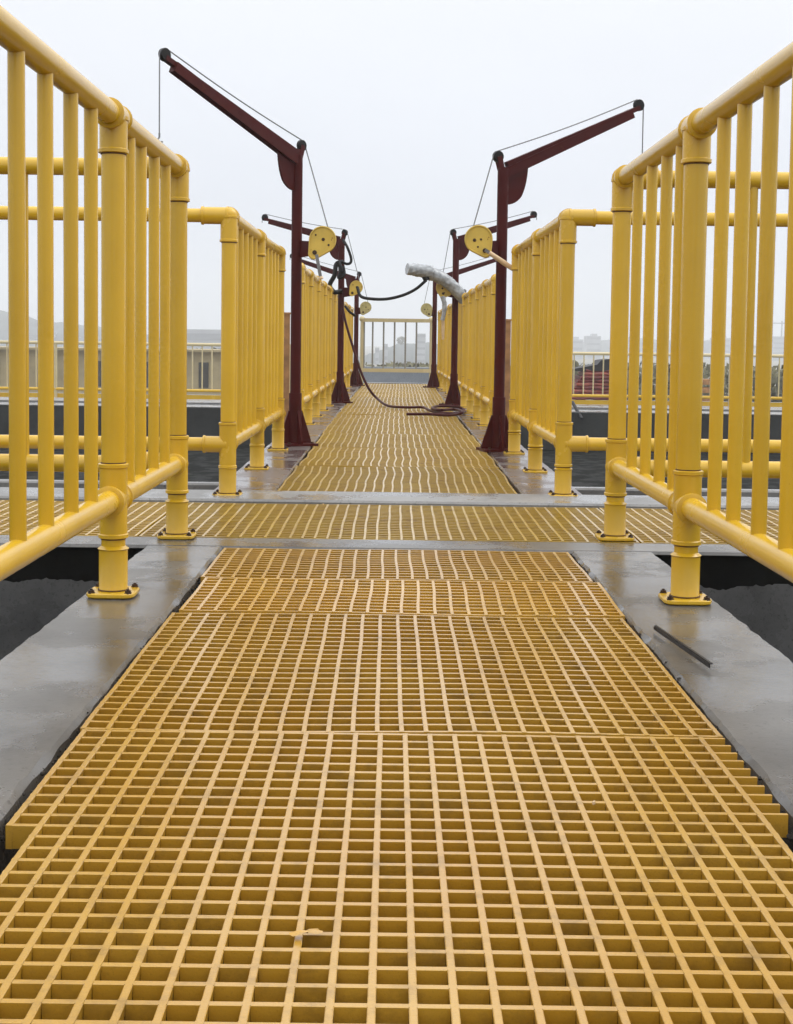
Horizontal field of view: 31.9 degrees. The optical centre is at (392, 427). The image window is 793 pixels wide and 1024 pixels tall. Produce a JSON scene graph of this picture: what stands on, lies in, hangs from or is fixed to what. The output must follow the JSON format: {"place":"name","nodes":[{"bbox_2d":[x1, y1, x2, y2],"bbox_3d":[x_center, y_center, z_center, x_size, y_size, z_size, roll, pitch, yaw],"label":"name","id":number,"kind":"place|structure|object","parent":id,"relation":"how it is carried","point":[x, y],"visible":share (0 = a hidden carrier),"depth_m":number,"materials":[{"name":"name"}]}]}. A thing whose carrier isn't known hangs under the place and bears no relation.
{"place":"outdoors","nodes":[
{"label":"outdoors","id":0,"kind":"place"},
{"bbox_2d":[0,310,159,347],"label":"hill","id":1,"kind":"structure","parent":0,"point":[33,327],"depth_m":528.00,"materials":[{"name":"grey"}]},
{"bbox_2d":[0,346,220,394],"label":"building","id":2,"kind":"structure","parent":0,"point":[197,363],"depth_m":59.96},
{"bbox_2d":[98,361,100,386],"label":"window","id":3,"kind":"structure","parent":2,"relation":"in","point":[99,362],"depth_m":59.92,"materials":[{"name":"grey glass"}]},
{"bbox_2d":[146,362,147,386],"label":"window","id":4,"kind":"structure","parent":2,"relation":"in","point":[146,362],"depth_m":59.92,"materials":[{"name":"grey glass"}]},
{"bbox_2d":[199,362,208,387],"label":"window","id":5,"kind":"structure","parent":2,"relation":"in","point":[205,364],"depth_m":59.92,"materials":[{"name":"grey glass"}]},
{"bbox_2d":[187,329,220,348],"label":"building","id":6,"kind":"structure","parent":0,"point":[203,336],"depth_m":323.26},
{"bbox_2d":[375,348,378,363],"bbox_3d":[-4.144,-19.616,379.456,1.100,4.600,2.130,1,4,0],"label":"building","id":7,"kind":"structure","parent":0,"point":[376,355],"depth_m":378.47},
{"bbox_2d":[384,344,387,363],"bbox_3d":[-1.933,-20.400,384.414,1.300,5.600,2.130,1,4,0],"label":"building","id":8,"kind":"structure","parent":0,"point":[385,352],"depth_m":383.43,"materials":[{"name":"grey concrete"}]},
{"bbox_2d":[0,446,780,488],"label":"tank floor","id":9,"kind":"structure","parent":0,"point":[588,469],"depth_m":20.52,"materials":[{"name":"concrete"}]},
{"bbox_2d":[0,479,218,659],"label":"channel wall","id":10,"kind":"structure","parent":9,"relation":"on","point":[28,608],"depth_m":5.86,"materials":[{"name":"concrete"}]},
{"bbox_2d":[0,546,221,874],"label":"walkway kerb","id":11,"kind":"structure","parent":9,"relation":"on","point":[63,671],"depth_m":2.58,"materials":[{"name":"concrete"}]},
{"bbox_2d":[0,5,196,598],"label":"handrail","id":12,"kind":"object","parent":11,"relation":"on","point":[133,152],"visible":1,"depth_m":3.17,"materials":[{"name":"yellow metal"}]},
{"bbox_2d":[215,386,360,490],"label":"walkway kerb","id":13,"kind":"structure","parent":9,"relation":"on","point":[282,465],"depth_m":6.81,"materials":[{"name":"concrete"}]},
{"bbox_2d":[0,206,288,495],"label":"handrail","id":14,"kind":"object","parent":13,"relation":"on","point":[253,269],"visible":0.98,"depth_m":5.80,"materials":[{"name":"yellow metal"}]},
{"bbox_2d":[157,48,335,446],"bbox_3d":[-0.842,-0.910,7.503,1.147,2.062,0.389,-2,4,-37],"label":"jib crane","id":15,"kind":"object","parent":13,"relation":"on","point":[319,243],"visible":0.95,"depth_m":7.75,"materials":[{"name":"red metal"}]},
{"bbox_2d":[284,312,290,421],"bbox_3d":[-0.685,-0.359,9.016,0.090,0.777,0.100,1,4,0],"label":"rusty post","id":16,"kind":"object","parent":13,"relation":"on","point":[286,357],"visible":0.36,"depth_m":8.99,"materials":[{"name":"orange metal"}]},
{"bbox_2d":[262,214,362,402],"bbox_3d":[-0.747,-1.166,13.432,1.224,1.832,0.276,4,5,40],"label":"jib crane","id":17,"kind":"object","parent":13,"relation":"on","point":[339,392],"visible":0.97,"depth_m":13.21,"materials":[{"name":"red metal"}]},
{"bbox_2d":[328,239,355,316],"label":"hose loops","id":18,"kind":"object","parent":17,"relation":"hanging from","point":[342,270],"visible":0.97,"depth_m":13.05,"materials":[{"name":"black rubber"}]},
{"bbox_2d":[356,281,426,300],"bbox_3d":[-0.025,-1.274,12.829,0.710,0.204,0.118,2,4,21],"label":"sagging cable","id":19,"kind":"object","parent":17,"relation":"hanging from","point":[421,284],"visible":1,"depth_m":12.78,"materials":[{"name":"black rubber"}]},
{"bbox_2d":[341,307,465,416],"bbox_3d":[0.205,-0.604,11.912,0.703,0.896,2.737,0,4,-15],"label":"dark hose","id":20,"kind":"object","parent":17,"relation":"hanging from","point":[437,410],"visible":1,"depth_m":11.77,"materials":[{"name":"black rubber"}]},
{"bbox_2d":[301,263,337,424],"bbox_3d":[-0.585,-0.693,11.785,0.124,1.093,6.006,1,4,0],"label":"handrail","id":21,"kind":"object","parent":13,"relation":"on","point":[319,319],"visible":0.77,"depth_m":10.69,"materials":[{"name":"yellow metal"}]},
{"bbox_2d":[290,254,370,385],"bbox_3d":[-0.774,-1.441,18.434,1.279,1.752,0.294,3,4,33],"label":"jib crane","id":22,"kind":"object","parent":13,"relation":"on","point":[364,308],"visible":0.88,"depth_m":18.24,"materials":[{"name":"red metal"}]},
{"bbox_2d":[343,302,353,390],"bbox_3d":[-0.567,-1.006,17.096,0.122,1.053,3.666,1,4,0],"label":"handrail","id":23,"kind":"object","parent":13,"relation":"on","point":[348,362],"visible":0.54,"depth_m":17.48,"materials":[{"name":"yellow metal"}]},
{"bbox_2d":[363,382,427,383],"bbox_3d":[0.050,-0.013,19.718,1.300,1.250,0.240,1,4,0],"label":"walkway strip","id":24,"kind":"object","parent":9,"relation":"on","point":[394,383],"visible":0.07,"depth_m":19.56,"materials":[{"name":"concrete"}]},
{"bbox_2d":[436,388,581,494],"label":"walkway kerb","id":25,"kind":"structure","parent":9,"relation":"on","point":[511,467],"depth_m":6.61,"materials":[{"name":"concrete"}]},
{"bbox_2d":[437,304,451,394],"bbox_3d":[0.650,-0.952,16.723,0.112,1.023,4.416,1,4,0],"label":"handrail","id":26,"kind":"object","parent":25,"relation":"on","point":[444,360],"visible":0.54,"depth_m":16.74,"materials":[{"name":"yellow metal"}]},
{"bbox_2d":[421,256,495,387],"bbox_3d":[0.846,-1.396,18.049,1.208,1.752,0.268,-1,4,-32],"label":"jib crane","id":27,"kind":"object","parent":25,"relation":"on","point":[428,309],"visible":0.7,"depth_m":17.89,"materials":[{"name":"red metal"}]},
{"bbox_2d":[457,274,495,426],"bbox_3d":[0.662,-0.630,11.457,0.124,1.043,5.066,1,4,0],"label":"handrail","id":28,"kind":"object","parent":25,"relation":"on","point":[476,337],"visible":0.77,"depth_m":10.62,"materials":[{"name":"yellow plastic"}]},
{"bbox_2d":[436,211,536,405],"bbox_3d":[0.872,-1.147,13.191,1.110,1.867,0.202,-2,4,-34],"label":"jib crane","id":29,"kind":"object","parent":25,"relation":"on","point":[460,252],"visible":0.78,"depth_m":13.00,"materials":[{"name":"red metal"}]},
{"bbox_2d":[405,263,465,320],"bbox_3d":[0.420,-1.250,12.799,0.616,0.523,0.156,0,4,-16],"label":"wrapped tube","id":30,"kind":"object","parent":29,"relation":"attached to","point":[452,286],"visible":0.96,"depth_m":12.75,"materials":[{"name":"grey plastic"}]},
{"bbox_2d":[504,319,510,422],"bbox_3d":[0.770,-0.348,9.296,0.090,0.757,0.100,1,4,0],"label":"rusty post","id":31,"kind":"object","parent":25,"relation":"on","point":[507,357],"visible":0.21,"depth_m":9.27,"materials":[{"name":"orange metal"}]},
{"bbox_2d":[464,99,643,452],"bbox_3d":[0.943,-0.874,7.717,1.215,2.009,0.311,-1,4,-22],"label":"jib crane","id":32,"kind":"object","parent":25,"relation":"on","point":[511,184],"visible":0.94,"depth_m":7.62,"materials":[{"name":"red metal"}]},
{"bbox_2d":[503,208,787,495],"bbox_3d":[1.957,-0.338,6.436,2.696,1.123,2.164,1,4,0],"label":"handrail","id":33,"kind":"object","parent":25,"relation":"on","point":[542,319],"visible":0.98,"depth_m":5.90,"materials":[{"name":"yellow plastic"}]},
{"bbox_2d":[571,551,792,851],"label":"walkway kerb","id":34,"kind":"structure","parent":9,"relation":"on","point":[739,692],"depth_m":2.64,"materials":[{"name":"concrete"}]},
{"bbox_2d":[653,625,712,667],"bbox_3d":[0.573,0.431,2.750,0.007,0.009,0.346,0,4,-7],"label":"steel angle","id":35,"kind":"object","parent":34,"relation":"on","point":[685,648],"visible":1,"depth_m":2.73,"materials":[{"name":"grey metal"}]},
{"bbox_2d":[574,487,792,662],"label":"channel wall","id":36,"kind":"structure","parent":9,"relation":"on","point":[764,613],"depth_m":5.86,"materials":[{"name":"concrete"}]},
{"bbox_2d":[0,405,781,449],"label":"tank wall","id":37,"kind":"structure","parent":0,"point":[201,422],"depth_m":24.05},
{"bbox_2d":[572,401,582,419],"bbox_3d":[3.215,-0.302,24.126,0.060,0.320,0.449,0,4,-16],"label":"leaning bar","id":38,"kind":"object","parent":37,"relation":"on","point":[576,410],"visible":0.85,"depth_m":24.10,"materials":[{"name":"metal"}]},
{"bbox_2d":[0,397,781,411],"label":"perimeter path","id":39,"kind":"structure","parent":0,"point":[218,402],"depth_m":25.24,"materials":[{"name":"concrete"}]},
{"bbox_2d":[0,402,781,415],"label":"perimeter path","id":40,"kind":"structure","parent":0,"point":[219,406],"depth_m":24.24,"materials":[{"name":"concrete"}]},
{"bbox_2d":[0,0,792,346],"label":"sky","id":41,"kind":"structure","parent":0,"point":[401,109],"materials":[{"name":"white"}]},
{"bbox_2d":[29,392,781,402],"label":"perimeter path","id":42,"kind":"structure","parent":0,"point":[627,400],"depth_m":29.92,"materials":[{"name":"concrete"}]},
{"bbox_2d":[0,340,290,399],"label":"perimeter fence","id":43,"kind":"object","parent":42,"relation":"on","point":[81,395],"visible":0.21,"depth_m":26.98,"materials":[{"name":"yellow metal"}]},
{"bbox_2d":[572,359,609,399],"bbox_3d":[4.254,-1.020,29.140,1.240,0.864,0.901,1,4,0],"label":"red sheet stack","id":44,"kind":"object","parent":42,"relation":"on","point":[588,376],"visible":0.52,"depth_m":28.74,"materials":[{"name":"red metal"}]},
{"bbox_2d":[510,351,783,406],"bbox_3d":[5.980,-0.919,26.991,8.135,1.051,0.110,1,4,0],"label":"perimeter fence","id":45,"kind":"object","parent":42,"relation":"on","point":[606,402],"visible":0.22,"depth_m":26.98,"materials":[{"name":"yellow metal"}]},
{"bbox_2d":[702,379,709,400],"bbox_3d":[6.361,-0.788,28.587,0.600,0.620,0.430,1,4,0],"label":"red crate","id":46,"kind":"object","parent":42,"relation":"on","point":[706,389],"visible":0.03,"depth_m":28.40,"materials":[{"name":"orange metal"}]},
{"bbox_2d":[359,367,460,394],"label":"parapet wall","id":47,"kind":"structure","parent":0,"point":[397,377],"depth_m":23.07,"materials":[{"name":"grey concrete"}]},
{"bbox_2d":[359,316,431,381],"bbox_3d":[0.059,-1.086,19.420,1.049,0.940,0.079,1,4,0],"label":"end railing","id":48,"kind":"object","parent":47,"relation":"on","point":[363,319],"visible":0.83,"depth_m":19.41,"materials":[{"name":"metal"}]},
{"bbox_2d":[417,334,425,363],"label":"building","id":49,"kind":"structure","parent":0,"point":[421,342],"depth_m":387.32,"materials":[{"name":"grey concrete"}]},
{"bbox_2d":[102,440,786,1023],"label":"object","id":50,"kind":"object","parent":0,"point":[406,910],"depth_m":1.74,"materials":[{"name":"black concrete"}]},
{"bbox_2d":[0,500,165,536],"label":"grating panel","id":51,"kind":"object","parent":50,"relation":"on","point":[142,517],"visible":0.36,"depth_m":4.69,"materials":[{"name":"plastic"}]},
{"bbox_2d":[139,502,639,542],"bbox_3d":[-0.010,0.327,4.671,1.531,0.034,0.884,1,4,0],"label":"grating panel","id":52,"kind":"object","parent":50,"relation":"on","point":[396,522],"visible":0.91,"depth_m":4.61,"materials":[{"name":"plastic"}]},
{"bbox_2d":[0,487,778,514],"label":"walkway strip","id":53,"kind":"object","parent":50,"relation":"on","point":[411,498],"visible":0.48,"depth_m":5.22,"materials":[{"name":"concrete"}]},
{"bbox_2d":[344,402,442,408],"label":"grating panel","id":54,"kind":"object","parent":50,"relation":"on","point":[370,405],"visible":0.52,"depth_m":13.05,"materials":[{"name":"plastic"}]},
{"bbox_2d":[363,383,426,386],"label":"grating panel","id":55,"kind":"object","parent":50,"relation":"on","point":[400,385],"visible":0.58,"depth_m":18.71,"materials":[{"name":"plastic"}]},
{"bbox_2d":[338,407,452,414],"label":"grating panel","id":56,"kind":"object","parent":50,"relation":"on","point":[371,411],"visible":0.58,"depth_m":11.81,"materials":[{"name":"plastic"}]},
{"bbox_2d":[322,423,469,434],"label":"grating panel","id":57,"kind":"object","parent":50,"relation":"on","point":[409,428],"visible":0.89,"depth_m":9.43,"materials":[{"name":"plastic"}]},
{"bbox_2d":[331,414,460,423],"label":"grating panel","id":58,"kind":"object","parent":50,"relation":"on","point":[348,418],"visible":0.77,"depth_m":10.59,"materials":[{"name":"plastic"}]},
{"bbox_2d":[0,729,792,1023],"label":"grating panel","id":59,"kind":"object","parent":50,"relation":"on","point":[692,871],"visible":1,"depth_m":1.56,"materials":[{"name":"yellow plastic"}]},
{"bbox_2d":[289,930,307,935],"bbox_3d":[-0.094,0.511,1.404,0.021,0.004,0.013,1,4,0],"label":"resin scrap","id":60,"kind":"object","parent":59,"relation":"on","point":[295,933],"visible":1,"depth_m":1.40,"materials":[{"name":"beige plastic"}]},
{"bbox_2d":[306,928,322,933],"bbox_3d":[-0.079,0.511,1.407,0.019,0.005,0.016,2,4,24],"label":"resin scrap","id":61,"kind":"object","parent":59,"relation":"on","point":[315,931],"visible":1,"depth_m":1.41,"materials":[{"name":"beige plastic"}]},
{"bbox_2d":[0,550,792,841],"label":"joint rubble","id":62,"kind":"object","parent":50,"relation":"on","point":[789,836],"visible":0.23,"depth_m":2.06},
{"bbox_2d":[201,548,592,582],"bbox_3d":[0.012,0.384,3.775,0.999,0.034,0.503,1,4,0],"label":"grating panel","id":63,"kind":"object","parent":50,"relation":"on","point":[474,565],"visible":0.89,"depth_m":3.75,"materials":[{"name":"yellow plastic"}]},
{"bbox_2d":[277,466,516,493],"bbox_3d":[0.025,0.238,6.041,0.969,0.037,1.150,1,4,0],"label":"grating panel","id":64,"kind":"object","parent":50,"relation":"on","point":[405,479],"visible":0.88,"depth_m":6.00,"materials":[{"name":"plastic"}]},
{"bbox_2d":[313,433,480,448],"bbox_3d":[0.035,0.092,8.353,0.964,0.036,1.148,1,4,0],"label":"grating panel","id":65,"kind":"object","parent":50,"relation":"on","point":[343,440],"visible":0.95,"depth_m":8.31,"materials":[{"name":"plastic"}]},
{"bbox_2d":[350,397,444,402],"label":"grating panel","id":66,"kind":"object","parent":50,"relation":"on","point":[397,399],"visible":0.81,"depth_m":14.05,"materials":[{"name":"plastic"}]},
{"bbox_2d":[353,393,441,397],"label":"grating panel","id":67,"kind":"object","parent":50,"relation":"on","point":[420,395],"visible":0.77,"depth_m":15.25,"materials":[{"name":"plastic"}]},
{"bbox_2d":[356,389,438,393],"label":"grating panel","id":68,"kind":"object","parent":50,"relation":"on","point":[398,391],"visible":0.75,"depth_m":16.44,"materials":[{"name":"plastic"}]},
{"bbox_2d":[359,386,435,389],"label":"grating panel","id":69,"kind":"object","parent":50,"relation":"on","point":[392,388],"visible":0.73,"depth_m":17.56,"materials":[{"name":"plastic"}]},
{"bbox_2d":[4,547,792,589],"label":"support beam","id":70,"kind":"structure","parent":50,"relation":"on","point":[716,572],"depth_m":4.06,"materials":[{"name":"black concrete"}]},
{"bbox_2d":[0,535,746,555],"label":"walkway strip","id":71,"kind":"object","parent":70,"relation":"on","point":[349,544],"visible":0.66,"depth_m":4.11,"materials":[{"name":"concrete"}]},
{"bbox_2d":[595,42,792,604],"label":"handrail","id":72,"kind":"object","parent":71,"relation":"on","point":[684,468],"visible":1,"depth_m":3.20,"materials":[{"name":"yellow metal"}]},
{"bbox_2d":[299,447,498,468],"bbox_3d":[0.035,0.165,7.196,0.966,0.036,1.150,1,4,0],"label":"grating panel","id":73,"kind":"object","parent":50,"relation":"on","point":[376,457],"visible":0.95,"depth_m":7.12,"materials":[{"name":"plastic"}]},
{"bbox_2d":[80,612,722,737],"bbox_3d":[0.013,0.457,2.607,0.997,0.034,0.921,1,4,0],"label":"grating panel","id":74,"kind":"object","parent":50,"relation":"on","point":[237,672],"visible":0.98,"depth_m":2.49,"materials":[{"name":"yellow plastic"}]},
{"bbox_2d":[179,577,624,619],"bbox_3d":[0.024,0.414,3.302,0.999,0.033,0.430,1,4,0],"label":"grating panel","id":75,"kind":"object","parent":50,"relation":"on","point":[431,597],"visible":0.89,"depth_m":3.28,"materials":[{"name":"yellow plastic"}]},
{"bbox_2d":[599,508,778,543],"bbox_3d":[1.525,0.347,4.671,1.531,0.034,0.884,1,4,0],"label":"grating panel","id":76,"kind":"object","parent":50,"relation":"on","point":[654,526],"visible":0.39,"depth_m":4.65,"materials":[{"name":"plastic"}]},
{"bbox_2d":[353,342,586,365],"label":"distant buildings","id":77,"kind":"structure","parent":0,"point":[399,353],"depth_m":399.27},
{"bbox_2d":[353,346,782,393],"bbox_3d":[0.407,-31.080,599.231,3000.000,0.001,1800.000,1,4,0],"label":"ground","id":78,"kind":"structure","parent":0,"point":[368,349],"depth_m":553.20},
{"bbox_2d":[196,336,782,401],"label":"shrub belt","id":79,"kind":"object","parent":78,"relation":"on","point":[774,379],"visible":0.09,"depth_m":49.46,"materials":[{"name":"green plant"}]},
{"bbox_2d":[772,336,783,360],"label":"building","id":80,"kind":"structure","parent":78,"relation":"on","point":[777,344],"depth_m":594.30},
{"bbox_2d":[773,321,784,335],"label":"tower crane","id":81,"kind":"object","parent":78,"relation":"on","point":[781,323],"visible":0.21,"depth_m":599.99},
{"bbox_2d":[573,337,583,358],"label":"building","id":82,"kind":"structure","parent":0,"point":[578,343],"depth_m":554.47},
{"bbox_2d":[584,334,600,358],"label":"building","id":83,"kind":"structure","parent":0,"point":[592,342],"depth_m":574.93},
{"bbox_2d":[583,337,755,358],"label":"hill","id":84,"kind":"structure","parent":0,"point":[605,345],"depth_m":670.93,"materials":[{"name":"grey"}]},
{"bbox_2d":[709,338,730,359],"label":"building","id":85,"kind":"structure","parent":0,"point":[727,345],"depth_m":594.40,"materials":[{"name":"grey concrete"}]}
]}

